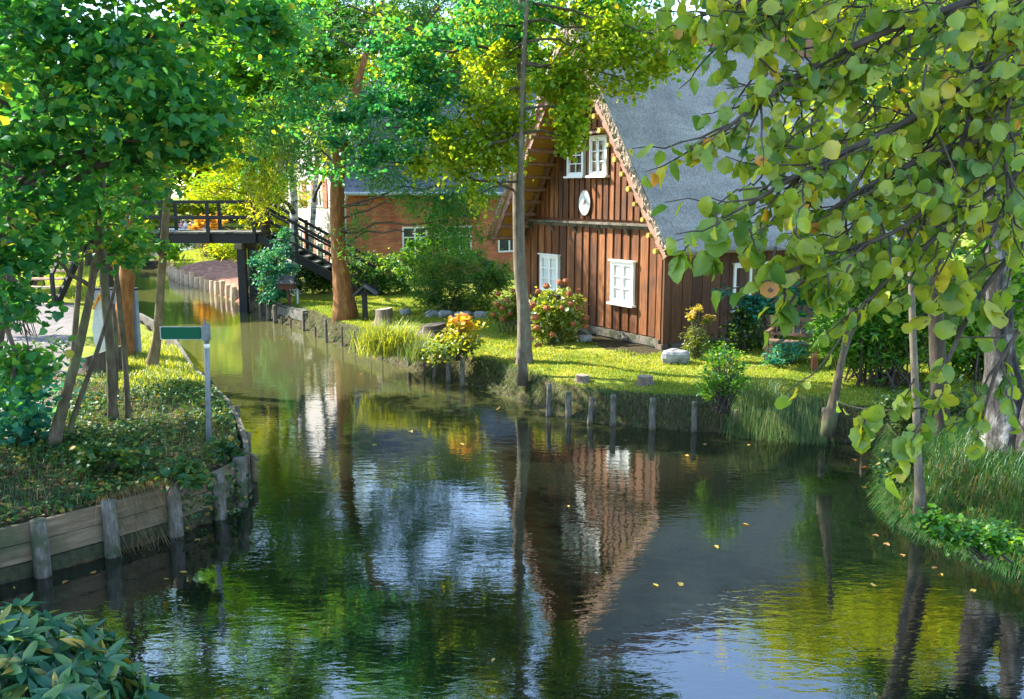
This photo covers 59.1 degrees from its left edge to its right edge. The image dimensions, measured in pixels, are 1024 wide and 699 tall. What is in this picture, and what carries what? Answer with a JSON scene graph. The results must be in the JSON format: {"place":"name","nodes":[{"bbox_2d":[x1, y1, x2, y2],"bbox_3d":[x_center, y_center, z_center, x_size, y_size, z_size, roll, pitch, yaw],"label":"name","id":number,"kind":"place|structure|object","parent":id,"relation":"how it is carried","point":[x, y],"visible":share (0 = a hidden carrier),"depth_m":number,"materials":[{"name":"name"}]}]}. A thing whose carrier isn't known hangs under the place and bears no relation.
{"place":"outdoors","nodes":[
{"label":"outdoors","id":0,"kind":"place"},
{"bbox_2d":[2,0,1012,196],"label":"sky","id":1,"kind":"structure","parent":0,"point":[674,8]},
{"bbox_2d":[0,229,1023,698],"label":"water","id":2,"kind":"structure","parent":0,"point":[370,547],"depth_m":9.75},
{"bbox_2d":[0,197,1023,575],"bbox_3d":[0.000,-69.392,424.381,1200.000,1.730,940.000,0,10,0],"label":"ground","id":3,"kind":"structure","parent":0,"point":[218,271],"depth_m":17.09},
{"bbox_2d":[0,357,90,447],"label":"bank shrub","id":4,"kind":"object","parent":3,"relation":"on","point":[26,424],"visible":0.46,"depth_m":12.25,"materials":[{"name":"green plant"}]},
{"bbox_2d":[0,79,107,285],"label":"background tree","id":5,"kind":"object","parent":3,"relation":"on","point":[22,104],"visible":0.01,"depth_m":32.37,"materials":[{"name":"green plant"}]},
{"bbox_2d":[0,141,136,373],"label":"slim tree","id":6,"kind":"object","parent":3,"relation":"on","point":[76,313],"visible":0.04,"depth_m":16.67,"materials":[{"name":"brown plant"}]},
{"bbox_2d":[0,592,170,698],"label":"rhododendron","id":7,"kind":"object","parent":3,"relation":"on","point":[59,667],"visible":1,"depth_m":4.81,"materials":[{"name":"green plant"}]},
{"bbox_2d":[0,152,171,448],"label":"slim tree","id":8,"kind":"object","parent":3,"relation":"on","point":[121,245],"visible":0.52,"depth_m":11.85,"materials":[{"name":"green plant"}]},
{"bbox_2d":[0,113,188,421],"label":"slim tree","id":9,"kind":"object","parent":3,"relation":"on","point":[111,340],"visible":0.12,"depth_m":13.28,"materials":[{"name":"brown plant"}]},
{"bbox_2d":[92,294,104,351],"bbox_3d":[-8.521,-0.476,18.643,0.298,1.358,0.087,0,10,0],"label":"pointed board","id":10,"kind":"object","parent":3,"relation":"on","point":[97,325],"visible":0.54,"depth_m":18.63,"materials":[{"name":"white paint"}]},
{"bbox_2d":[78,345,130,375],"bbox_3d":[-7.870,0.180,17.497,1.288,0.563,1.252,0,10,0],"label":"tree stump","id":11,"kind":"object","parent":3,"relation":"on","point":[100,364],"visible":0.31,"depth_m":17.08,"materials":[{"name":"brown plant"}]},
{"bbox_2d":[64,434,163,478],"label":"bank shrub","id":12,"kind":"object","parent":3,"relation":"on","point":[94,456],"visible":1,"depth_m":10.98,"materials":[{"name":"green plant"}]},
{"bbox_2d":[94,288,141,354],"bbox_3d":[-8.280,-0.530,18.983,0.906,1.529,0.190,0,10,0],"label":"metal cabinet","id":13,"kind":"object","parent":3,"relation":"on","point":[137,337],"visible":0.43,"depth_m":18.91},
{"bbox_2d":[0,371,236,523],"bbox_3d":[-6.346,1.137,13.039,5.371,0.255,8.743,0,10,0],"label":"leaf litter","id":14,"kind":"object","parent":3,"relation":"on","point":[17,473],"visible":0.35,"depth_m":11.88,"materials":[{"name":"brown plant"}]},
{"bbox_2d":[73,48,164,229],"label":"background tree","id":15,"kind":"object","parent":3,"relation":"on","point":[161,189],"visible":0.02,"depth_m":64.33,"materials":[{"name":"green plant"}]},
{"bbox_2d":[0,376,238,526],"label":"ground cover","id":16,"kind":"object","parent":3,"relation":"on","point":[57,449],"visible":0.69,"depth_m":12.40,"materials":[{"name":"green plant"}]},
{"bbox_2d":[87,189,152,418],"bbox_3d":[-5.675,-0.520,13.365,0.883,3.780,1.181,-2,10,-14],"label":"slim tree","id":17,"kind":"object","parent":3,"relation":"on","point":[127,406],"visible":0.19,"depth_m":13.62,"materials":[{"name":"brown plant"}]},
{"bbox_2d":[0,366,241,524],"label":"shade grass","id":18,"kind":"structure","parent":3,"relation":"on","point":[162,414],"depth_m":12.45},
{"bbox_2d":[0,451,248,584],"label":"retaining wall","id":19,"kind":"structure","parent":3,"relation":"on","point":[40,548],"depth_m":10.01,"materials":[{"name":"grey wood"}]},
{"bbox_2d":[88,475,195,557],"bbox_3d":[-4.170,2.079,10.399,1.124,1.066,1.143,0,10,0],"label":"hanging straw","id":20,"kind":"object","parent":19,"relation":"hanging from","point":[148,485],"visible":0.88,"depth_m":10.35,"materials":[{"name":"brown plant"}]},
{"bbox_2d":[179,462,259,530],"bbox_3d":[-3.635,1.981,11.286,0.498,1.016,1.439,4,10,20],"label":"trailing ivy","id":21,"kind":"object","parent":19,"relation":"attached to","point":[211,498],"visible":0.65,"depth_m":11.12,"materials":[{"name":"green plant"}]},
{"bbox_2d":[13,79,267,355],"bbox_3d":[-7.896,-2.489,18.213,5.663,5.994,3.968,0,10,0],"label":"brown trunk tree","id":22,"kind":"object","parent":3,"relation":"on","point":[127,279],"visible":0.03,"depth_m":18.52,"materials":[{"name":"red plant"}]},
{"bbox_2d":[101,331,204,389],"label":"verge grass","id":23,"kind":"structure","parent":3,"relation":"on","point":[179,361],"depth_m":17.51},
{"bbox_2d":[16,247,303,306],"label":"garden lawn grass","id":24,"kind":"structure","parent":3,"relation":"on","point":[192,260],"depth_m":39.66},
{"bbox_2d":[0,0,334,415],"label":"broadleaf tree","id":25,"kind":"object","parent":3,"relation":"on","point":[140,82],"visible":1,"depth_m":8.76,"materials":[{"name":"green plant"}]},
{"bbox_2d":[147,453,216,495],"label":"bank shrub","id":26,"kind":"object","parent":3,"relation":"on","point":[189,476],"visible":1,"depth_m":10.46,"materials":[{"name":"green plant"}]},
{"bbox_2d":[160,319,211,443],"bbox_3d":[-4.428,0.594,12.368,0.672,2.046,0.088,0,10,0],"label":"street sign","id":27,"kind":"object","parent":3,"relation":"on","point":[203,333],"visible":0.94,"depth_m":12.23,"materials":[{"name":"metal"}]},
{"bbox_2d":[139,168,243,223],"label":"bush","id":28,"kind":"object","parent":3,"relation":"on","point":[191,209],"visible":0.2,"depth_m":104.96,"materials":[{"name":"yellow plant"}]},
{"bbox_2d":[139,313,257,491],"bbox_3d":[-7.097,0.609,19.626,0.506,0.921,16.602,-5,11,-26],"label":"bank edging","id":29,"kind":"object","parent":3,"relation":"on","point":[244,437],"visible":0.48,"depth_m":13.91,"materials":[{"name":"grey wood"}]},
{"bbox_2d":[71,0,330,367],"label":"leaning tree","id":30,"kind":"object","parent":3,"relation":"on","point":[162,252],"visible":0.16,"depth_m":17.22,"materials":[{"name":"green plant"}]},
{"bbox_2d":[19,200,383,313],"bbox_3d":[-9.878,-2.670,29.653,10.769,4.370,4.650,0,10,0],"label":"footbridge","id":31,"kind":"object","parent":3,"relation":"on","point":[243,240],"visible":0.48,"depth_m":30.09,"materials":[{"name":"brown wood"}]},
{"bbox_2d":[166,64,244,222],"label":"background tree","id":32,"kind":"object","parent":3,"relation":"on","point":[199,177],"visible":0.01,"depth_m":103.97,"materials":[{"name":"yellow plant"}]},
{"bbox_2d":[187,211,229,256],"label":"autumn shrub","id":33,"kind":"object","parent":3,"relation":"on","point":[198,224],"visible":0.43,"depth_m":48.47,"materials":[{"name":"orange plant"}]},
{"bbox_2d":[205,436,258,464],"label":"bank shrub","id":34,"kind":"object","parent":3,"relation":"on","point":[224,445],"visible":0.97,"depth_m":11.82,"materials":[{"name":"green plant"}]},
{"bbox_2d":[205,96,283,228],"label":"background tree","id":35,"kind":"object","parent":3,"relation":"on","point":[236,207],"visible":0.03,"depth_m":49.81,"materials":[{"name":"yellow plant"}]},
{"bbox_2d":[172,128,323,282],"bbox_3d":[-9.959,-5.657,35.232,5.880,6.590,5.039,-3,10,-16],"label":"background tree","id":36,"kind":"object","parent":3,"relation":"on","point":[215,186],"visible":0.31,"depth_m":34.22,"materials":[{"name":"yellow plant"}]},
{"bbox_2d":[133,0,377,287],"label":"maple tree","id":37,"kind":"object","parent":3,"relation":"on","point":[253,82],"visible":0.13,"depth_m":25.73,"materials":[{"name":"green plant"}]},
{"bbox_2d":[189,0,346,227],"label":"background tree","id":38,"kind":"object","parent":3,"relation":"on","point":[245,98],"visible":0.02,"depth_m":56.36,"materials":[{"name":"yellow plant"}]},
{"bbox_2d":[246,225,304,305],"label":"hedge bush","id":39,"kind":"object","parent":3,"relation":"on","point":[274,294],"visible":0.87,"depth_m":28.52,"materials":[{"name":"green plant"}]},
{"bbox_2d":[216,57,352,294],"bbox_3d":[-6.470,-5.115,28.368,4.295,7.898,5.276,3,10,16],"label":"birch tree","id":40,"kind":"object","parent":3,"relation":"on","point":[292,204],"visible":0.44,"depth_m":27.39,"materials":[{"name":"green plant"}]},
{"bbox_2d":[275,275,298,305],"bbox_3d":[-7.049,-1.806,28.401,0.635,1.054,0.600,0,10,0],"label":"roofed box","id":41,"kind":"object","parent":3,"relation":"on","point":[287,282],"visible":0.84,"depth_m":28.23,"materials":[{"name":"brown wood"}]},
{"bbox_2d":[277,303,309,320],"bbox_3d":[-6.815,-1.180,28.209,0.359,0.325,2.400,-7,12,-36],"label":"edging plank","id":42,"kind":"object","parent":3,"relation":"on","point":[294,312],"visible":0.64,"depth_m":28.00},
{"bbox_2d":[290,251,332,294],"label":"hedge bush","id":43,"kind":"object","parent":3,"relation":"on","point":[313,279],"visible":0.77,"depth_m":31.20,"materials":[{"name":"green plant"}]},
{"bbox_2d":[273,53,382,281],"bbox_3d":[-6.663,-5.727,30.459,3.536,8.279,9.489,-5,11,-29],"label":"birch tree","id":44,"kind":"object","parent":3,"relation":"on","point":[317,185],"visible":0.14,"depth_m":29.22,"materials":[{"name":"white plant"}]},
{"bbox_2d":[352,284,378,320],"bbox_3d":[-4.005,-1.224,24.701,0.680,1.110,0.440,0,10,0],"label":"roofed post","id":45,"kind":"object","parent":3,"relation":"on","point":[365,304],"visible":0.85,"depth_m":24.63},
{"bbox_2d":[277,304,476,380],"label":"shady bank grass","id":46,"kind":"structure","parent":3,"relation":"on","point":[332,336],"depth_m":24.34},
{"bbox_2d":[348,247,418,294],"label":"hedge bush","id":47,"kind":"object","parent":3,"relation":"on","point":[389,282],"visible":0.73,"depth_m":30.35,"materials":[{"name":"green plant"}]},
{"bbox_2d":[372,307,394,325],"bbox_3d":[-3.343,-0.857,23.909,0.699,0.511,0.674,8,13,39],"label":"tree stump","id":48,"kind":"object","parent":3,"relation":"on","point":[386,313],"visible":0.66,"depth_m":23.71,"materials":[{"name":"brown wood"}]},
{"bbox_2d":[332,315,440,358],"bbox_3d":[-2.810,-0.346,19.993,3.018,0.879,2.803,0,10,0],"label":"sedge clump","id":49,"kind":"object","parent":3,"relation":"on","point":[377,334],"visible":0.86,"depth_m":19.75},
{"bbox_2d":[223,0,579,324],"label":"pinnate tree","id":50,"kind":"object","parent":3,"relation":"on","point":[344,306],"visible":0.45,"depth_m":24.37,"materials":[{"name":"green plant"}]},
{"bbox_2d":[342,0,463,82],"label":"background tree","id":51,"kind":"object","parent":3,"relation":"on","point":[377,61],"visible":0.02,"depth_m":57.78,"materials":[{"name":"green plant"}]},
{"bbox_2d":[273,76,536,276],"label":"brick house","id":52,"kind":"structure","parent":3,"relation":"on","point":[389,240],"depth_m":37.13,"materials":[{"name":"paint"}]},
{"bbox_2d":[402,226,427,254],"bbox_3d":[-4.026,-4.487,37.441,1.150,1.200,0.050,-6,12,-31],"label":"window","id":53,"kind":"structure","parent":52,"relation":"in","point":[408,229],"depth_m":37.33,"materials":[{"name":"white paint"}]},
{"bbox_2d":[498,240,512,252],"bbox_3d":[-0.122,-4.902,39.849,1.150,1.200,0.050,-6,12,-31],"label":"window","id":54,"kind":"structure","parent":52,"relation":"in","point":[507,245],"depth_m":39.82,"materials":[{"name":"white paint"}]},
{"bbox_2d":[372,327,445,355],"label":"sedge clump","id":55,"kind":"object","parent":3,"relation":"on","point":[418,337],"visible":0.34,"depth_m":19.71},
{"bbox_2d":[393,338,447,362],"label":"sedge clump","id":56,"kind":"object","parent":3,"relation":"on","point":[415,354],"visible":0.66,"depth_m":18.91,"materials":[{"name":"green plant"}]},
{"bbox_2d":[377,206,477,303],"bbox_3d":[-2.410,-2.961,27.993,3.015,3.239,2.292,4,11,23],"label":"tall shrub","id":57,"kind":"object","parent":3,"relation":"on","point":[408,253],"visible":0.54,"depth_m":27.87,"materials":[{"name":"green plant"}]},
{"bbox_2d":[416,322,448,337],"bbox_3d":[-1.965,-0.506,22.284,1.039,0.287,1.059,0,10,0],"label":"tree stump","id":58,"kind":"object","parent":3,"relation":"on","point":[436,327],"visible":0.66,"depth_m":22.05,"materials":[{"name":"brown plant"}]},
{"bbox_2d":[421,312,488,360],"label":"autumn bush","id":59,"kind":"object","parent":3,"relation":"on","point":[463,340],"visible":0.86,"depth_m":18.95,"materials":[{"name":"yellow plant"}]},
{"bbox_2d":[225,0,691,363],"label":"alder tree","id":60,"kind":"object","parent":3,"relation":"on","point":[419,60],"visible":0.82,"depth_m":17.08,"materials":[{"name":"green plant"}]},
{"bbox_2d":[404,240,514,318],"bbox_3d":[-1.409,-2.088,26.096,3.409,2.111,2.478,0,10,0],"label":"bush","id":61,"kind":"object","parent":3,"relation":"on","point":[491,275],"visible":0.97,"depth_m":26.05,"materials":[{"name":"green plant"}]},
{"bbox_2d":[428,0,554,91],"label":"background tree","id":62,"kind":"object","parent":3,"relation":"on","point":[466,56],"visible":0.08,"depth_m":54.70,"materials":[{"name":"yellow plant"}]},
{"bbox_2d":[480,288,516,334],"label":"hydrangea shrub","id":63,"kind":"object","parent":3,"relation":"on","point":[506,315],"visible":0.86,"depth_m":22.34,"materials":[{"name":"green plant"}]},
{"bbox_2d":[465,354,556,406],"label":"sunny bank grass","id":64,"kind":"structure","parent":3,"relation":"on","point":[511,366],"depth_m":18.39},
{"bbox_2d":[492,42,554,88],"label":"background tree","id":65,"kind":"object","parent":3,"relation":"on","point":[537,51],"visible":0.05,"depth_m":54.67,"materials":[{"name":"green plant"}]},
{"bbox_2d":[546,383,551,416],"bbox_3d":[0.661,1.165,16.473,0.116,1.100,0.097,0,10,0],"label":"bank stake","id":66,"kind":"object","parent":3,"relation":"on","point":[548,401],"visible":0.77,"depth_m":16.40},
{"bbox_2d":[402,0,710,385],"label":"yellowing tree","id":67,"kind":"object","parent":3,"relation":"on","point":[618,39],"visible":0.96,"depth_m":16.77,"materials":[{"name":"green plant"}]},
{"bbox_2d":[529,278,589,346],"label":"hydrangea shrub","id":68,"kind":"object","parent":3,"relation":"on","point":[553,315],"visible":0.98,"depth_m":20.64,"materials":[{"name":"green plant"}]},
{"bbox_2d":[565,391,571,418],"bbox_3d":[1.018,1.247,16.320,0.116,0.989,0.127,0,10,0],"label":"bank stake","id":69,"kind":"object","parent":3,"relation":"on","point":[568,406],"visible":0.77,"depth_m":16.25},
{"bbox_2d":[143,294,1023,412],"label":"lawn grass","id":70,"kind":"structure","parent":3,"relation":"on","point":[496,344],"depth_m":18.33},
{"bbox_2d":[421,342,457,367],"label":"plant","id":71,"kind":"object","parent":70,"relation":"on","point":[434,357],"visible":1,"depth_m":18.35,"materials":[{"name":"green plant"}]},
{"bbox_2d":[587,397,594,423],"bbox_3d":[1.376,1.322,15.947,0.164,0.973,0.106,0,10,0],"label":"bank stake","id":72,"kind":"object","parent":3,"relation":"on","point":[590,410],"visible":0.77,"depth_m":15.87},
{"bbox_2d":[610,394,616,425],"bbox_3d":[1.768,1.305,15.819,0.112,1.045,0.120,0,10,0],"label":"bank stake","id":73,"kind":"object","parent":3,"relation":"on","point":[613,397],"visible":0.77,"depth_m":15.74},
{"bbox_2d":[635,374,655,385],"bbox_3d":[2.455,0.565,16.572,0.446,0.176,0.456,0,10,0],"label":"tree stump","id":74,"kind":"object","parent":3,"relation":"on","point":[644,379],"visible":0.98,"depth_m":16.45,"materials":[{"name":"grey wood"}]},
{"bbox_2d":[649,398,655,430],"bbox_3d":[2.407,1.352,15.525,0.119,1.051,0.124,0,10,0],"label":"bank stake","id":75,"kind":"object","parent":3,"relation":"on","point":[652,415],"visible":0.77,"depth_m":15.45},
{"bbox_2d":[661,348,689,363],"bbox_3d":[3.335,0.150,18.490,0.590,0.327,0.425,0,10,0],"label":"fieldstone","id":76,"kind":"object","parent":3,"relation":"on","point":[672,355],"visible":0.9,"depth_m":18.31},
{"bbox_2d":[691,401,697,431],"bbox_3d":[3.104,1.386,15.412,0.107,1.024,0.117,0,10,0],"label":"bank stake","id":77,"kind":"object","parent":3,"relation":"on","point":[694,414],"visible":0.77,"depth_m":15.33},
{"bbox_2d":[677,304,717,357],"bbox_3d":[3.880,-0.355,18.855,0.826,1.179,0.581,0,10,0],"label":"goldenrod","id":78,"kind":"object","parent":3,"relation":"on","point":[694,345],"visible":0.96,"depth_m":18.82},
{"bbox_2d":[487,11,918,349],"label":"thatched house","id":79,"kind":"structure","parent":3,"relation":"on","point":[609,256],"depth_m":20.74,"materials":[{"name":"brown wood"}]},
{"bbox_2d":[537,253,560,294],"bbox_3d":[0.948,-1.949,23.263,0.152,1.025,0.920,-6,12,-31],"label":"window","id":80,"kind":"structure","parent":79,"relation":"in","point":[549,263],"depth_m":23.24,"materials":[{"name":"white paint"}]},
{"bbox_2d":[563,141,586,177],"bbox_3d":[1.528,-4.590,21.864,0.152,0.865,0.770,-6,12,-31],"label":"window","id":81,"kind":"structure","parent":79,"relation":"in","point":[582,156],"depth_m":21.79,"materials":[{"name":"white paint"}]},
{"bbox_2d":[578,189,590,215],"bbox_3d":[1.744,-3.526,21.712,0.023,0.639,0.484,-6,12,-31],"label":"oval sign","id":82,"kind":"object","parent":79,"relation":"attached to","point":[584,203],"visible":1,"depth_m":21.69,"materials":[{"name":"ceramic"}]},
{"bbox_2d":[585,134,609,177],"bbox_3d":[2.008,-4.509,21.101,0.152,0.965,0.760,-6,12,-31],"label":"window","id":83,"kind":"structure","parent":79,"relation":"in","point":[605,150],"depth_m":21.08,"materials":[{"name":"white paint"}]},
{"bbox_2d":[606,259,636,307],"bbox_3d":[2.522,-1.531,20.779,0.152,1.045,0.920,-6,12,-31],"label":"window","id":84,"kind":"structure","parent":79,"relation":"in","point":[622,272],"depth_m":20.77,"materials":[{"name":"white paint"}]},
{"bbox_2d":[730,261,768,312],"bbox_3d":[5.559,-1.463,21.036,1.220,1.145,0.152,-6,12,-31],"label":"window","id":85,"kind":"structure","parent":79,"relation":"in","point":[735,265],"depth_m":20.74,"materials":[{"name":"white paint"}]},
{"bbox_2d":[445,336,973,402],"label":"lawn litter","id":86,"kind":"object","parent":3,"relation":"on","point":[674,372],"visible":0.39,"depth_m":18.00,"materials":[{"name":"orange plant"}]},
{"bbox_2d":[537,374,893,445],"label":"bank grass","id":87,"kind":"structure","parent":3,"relation":"on","point":[610,390],"depth_m":15.87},
{"bbox_2d":[685,336,754,413],"bbox_3d":[3.358,0.428,14.490,1.039,1.227,1.210,4,11,22],"label":"rose shrub","id":88,"kind":"object","parent":3,"relation":"on","point":[722,379],"visible":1,"depth_m":14.43,"materials":[{"name":"green plant"}]},
{"bbox_2d":[708,305,775,353],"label":"side shrub","id":89,"kind":"object","parent":3,"relation":"on","point":[732,332],"visible":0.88,"depth_m":19.38,"materials":[{"name":"green plant"}]},
{"bbox_2d":[710,282,818,348],"bbox_3d":[5.615,-0.901,19.704,2.669,1.854,1.272,0,10,0],"label":"blue green shrub","id":90,"kind":"object","parent":3,"relation":"on","point":[759,302],"visible":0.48,"depth_m":19.53,"materials":[{"name":"green plant"}]},
{"bbox_2d":[738,371,801,412],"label":"sedge clump","id":91,"kind":"object","parent":3,"relation":"on","point":[768,402],"visible":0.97,"depth_m":14.60,"materials":[{"name":"green plant"}]},
{"bbox_2d":[718,387,836,445],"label":"bank tuft grass","id":92,"kind":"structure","parent":3,"relation":"on","point":[806,416],"depth_m":14.94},
{"bbox_2d":[760,336,811,366],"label":"side shrub","id":93,"kind":"object","parent":3,"relation":"on","point":[796,351],"visible":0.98,"depth_m":18.08,"materials":[{"name":"green plant"}]},
{"bbox_2d":[764,315,835,362],"bbox_3d":[5.980,-0.140,18.311,1.600,0.957,0.595,5,11,27],"label":"garden bench","id":94,"kind":"object","parent":3,"relation":"on","point":[772,333],"visible":0.27,"depth_m":18.51,"materials":[{"name":"brown wood"}]},
{"bbox_2d":[628,0,1023,500],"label":"hazel tree","id":95,"kind":"object","parent":3,"relation":"on","point":[985,143],"visible":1,"depth_m":3.91,"materials":[{"name":"green plant"}]},
{"bbox_2d":[820,308,852,437],"bbox_3d":[4.732,0.335,13.243,0.354,1.909,0.228,-4,11,-22],"label":"dead tree","id":96,"kind":"object","parent":3,"relation":"on","point":[829,422],"visible":0.73,"depth_m":13.24,"materials":[{"name":"wood"}]},
{"bbox_2d":[868,445,913,501],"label":"bank shrub","id":97,"kind":"object","parent":3,"relation":"on","point":[891,459],"visible":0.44,"depth_m":11.74,"materials":[{"name":"green plant"}]},
{"bbox_2d":[781,0,1010,239],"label":"background tree","id":98,"kind":"object","parent":3,"relation":"on","point":[841,16],"depth_m":26.41,"materials":[{"name":"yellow plant"}]},
{"bbox_2d":[783,0,1021,526],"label":"slim tree","id":99,"kind":"object","parent":3,"relation":"on","point":[919,500],"visible":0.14,"depth_m":10.38,"materials":[{"name":"green plant"}]},
{"bbox_2d":[796,224,1019,393],"bbox_3d":[6.846,-0.830,16.554,4.279,3.001,3.171,0,10,0],"label":"bank shrub","id":100,"kind":"object","parent":3,"relation":"on","point":[879,349],"visible":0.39,"depth_m":16.11,"materials":[{"name":"green plant"}]},
{"bbox_2d":[860,374,981,434],"bbox_3d":[6.080,0.965,13.422,2.051,1.207,1.432,0,10,0],"label":"bank shrub","id":101,"kind":"object","parent":3,"relation":"on","point":[962,405],"visible":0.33,"depth_m":13.31,"materials":[{"name":"green plant"}]},
{"bbox_2d":[832,0,1022,441],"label":"slim tree","id":102,"kind":"object","parent":3,"relation":"on","point":[937,348],"visible":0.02,"depth_m":12.19,"materials":[{"name":"brown plant"}]},
{"bbox_2d":[840,0,1022,306],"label":"background tree","id":103,"kind":"object","parent":3,"relation":"on","point":[882,39],"visible":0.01,"depth_m":25.15,"materials":[{"name":"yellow plant"}]},
{"bbox_2d":[867,418,1023,584],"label":"bank grass","id":104,"kind":"structure","parent":3,"relation":"on","point":[1003,566],"depth_m":10.79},
{"bbox_2d":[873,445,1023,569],"bbox_3d":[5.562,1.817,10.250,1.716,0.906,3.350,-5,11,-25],"label":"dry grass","id":105,"kind":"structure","parent":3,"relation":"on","point":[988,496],"depth_m":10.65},
{"bbox_2d":[879,401,1023,563],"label":"meadow grass","id":106,"kind":"structure","parent":3,"relation":"on","point":[968,441],"depth_m":10.86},
{"bbox_2d":[881,439,1023,569],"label":"ground cover","id":107,"kind":"object","parent":3,"relation":"on","point":[1001,558],"visible":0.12,"depth_m":10.76,"materials":[{"name":"green plant"}]},
{"bbox_2d":[906,503,1023,566],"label":"bank shrub","id":108,"kind":"object","parent":3,"relation":"on","point":[945,530],"visible":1,"depth_m":8.33,"materials":[{"name":"green plant"}]},
{"bbox_2d":[918,223,1023,386],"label":"bank shrub","id":109,"kind":"object","parent":3,"relation":"on","point":[976,362],"visible":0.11,"depth_m":16.39,"materials":[{"name":"green plant"}]},
{"bbox_2d":[947,1,1023,464],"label":"birch tree","id":110,"kind":"object","parent":3,"relation":"on","point":[998,420],"depth_m":11.03,"materials":[{"name":"grey plant"}]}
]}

